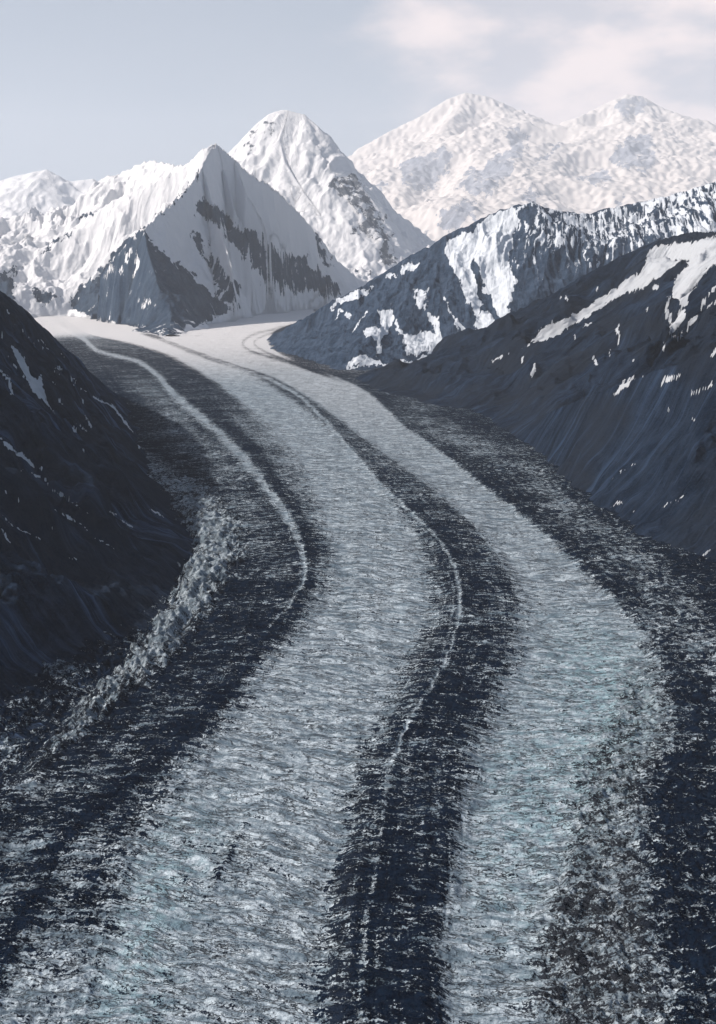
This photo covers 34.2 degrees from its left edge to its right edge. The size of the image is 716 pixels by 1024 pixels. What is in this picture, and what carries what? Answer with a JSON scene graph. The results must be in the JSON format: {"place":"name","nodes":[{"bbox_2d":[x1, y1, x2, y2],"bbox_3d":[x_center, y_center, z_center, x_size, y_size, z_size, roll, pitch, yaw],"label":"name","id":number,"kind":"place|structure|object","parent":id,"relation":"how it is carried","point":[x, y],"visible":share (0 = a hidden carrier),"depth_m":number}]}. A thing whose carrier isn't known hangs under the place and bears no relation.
{"place":"outdoors","nodes":[
{"label":"outdoors","id":0,"kind":"place"},
{"bbox_2d":[0,169,97,217],"bbox_3d":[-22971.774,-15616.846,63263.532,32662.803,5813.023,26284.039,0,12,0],"label":"snow range","id":1,"kind":"structure","parent":0,"point":[44,191],"depth_m":61024.96},
{"bbox_2d":[0,291,195,745],"bbox_3d":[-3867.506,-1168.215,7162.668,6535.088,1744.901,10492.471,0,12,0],"label":"rocky mountainside","id":2,"kind":"structure","parent":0,"point":[95,540],"depth_m":4533.39},
{"bbox_2d":[0,316,334,1023],"bbox_3d":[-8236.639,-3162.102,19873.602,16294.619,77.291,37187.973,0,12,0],"label":"lateral moraine","id":3,"kind":"structure","parent":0,"point":[71,833],"depth_m":3238.98},
{"bbox_2d":[0,446,244,798],"bbox_3d":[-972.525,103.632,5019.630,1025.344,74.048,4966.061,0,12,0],"label":"serac ridge","id":4,"kind":"structure","parent":3,"relation":"on","point":[212,528],"depth_m":3886.95},
{"bbox_2d":[0,143,379,335],"bbox_3d":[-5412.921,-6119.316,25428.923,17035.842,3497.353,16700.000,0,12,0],"label":"snow mountain","id":5,"kind":"structure","parent":0,"point":[211,234],"depth_m":24006.79},
{"bbox_2d":[72,317,437,1023],"bbox_3d":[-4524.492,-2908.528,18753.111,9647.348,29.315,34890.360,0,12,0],"label":"glacier","id":6,"kind":"object","parent":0,"point":[220,909],"visible":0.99,"depth_m":2629.58},
{"bbox_2d":[208,357,526,1023],"bbox_3d":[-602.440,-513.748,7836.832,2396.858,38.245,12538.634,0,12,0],"label":"medial moraine","id":7,"kind":"structure","parent":6,"relation":"on","point":[384,963],"depth_m":2685.97},
{"bbox_2d":[227,110,434,273],"bbox_3d":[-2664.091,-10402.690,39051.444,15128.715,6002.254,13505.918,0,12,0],"label":"snow mountain","id":8,"kind":"structure","parent":0,"point":[303,165],"depth_m":37225.89},
{"bbox_2d":[0,0,715,180],"label":"sky","id":9,"kind":"structure","parent":0,"point":[90,89]},
{"bbox_2d":[123,309,667,1023],"bbox_3d":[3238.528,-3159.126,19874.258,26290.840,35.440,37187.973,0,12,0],"label":"glacier","id":10,"kind":"object","parent":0,"point":[547,923],"visible":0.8,"depth_m":2694.91},
{"bbox_2d":[267,181,715,370],"bbox_3d":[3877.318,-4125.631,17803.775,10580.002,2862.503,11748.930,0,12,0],"label":"mountain ridge","id":11,"kind":"structure","parent":0,"point":[487,271],"depth_m":15652.49},
{"bbox_2d":[268,341,715,1023],"bbox_3d":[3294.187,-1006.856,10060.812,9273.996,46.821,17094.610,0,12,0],"label":"lateral moraine","id":12,"kind":"structure","parent":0,"point":[662,593],"depth_m":3647.49},
{"bbox_2d":[348,93,715,241],"bbox_3d":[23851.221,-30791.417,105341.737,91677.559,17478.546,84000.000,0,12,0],"label":"snow range","id":13,"kind":"structure","parent":0,"point":[444,168],"depth_m":99659.91},
{"bbox_2d":[355,231,715,558],"bbox_3d":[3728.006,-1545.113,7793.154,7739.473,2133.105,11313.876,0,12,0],"label":"rocky mountainside","id":14,"kind":"structure","parent":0,"point":[599,383],"depth_m":7920.11}
]}

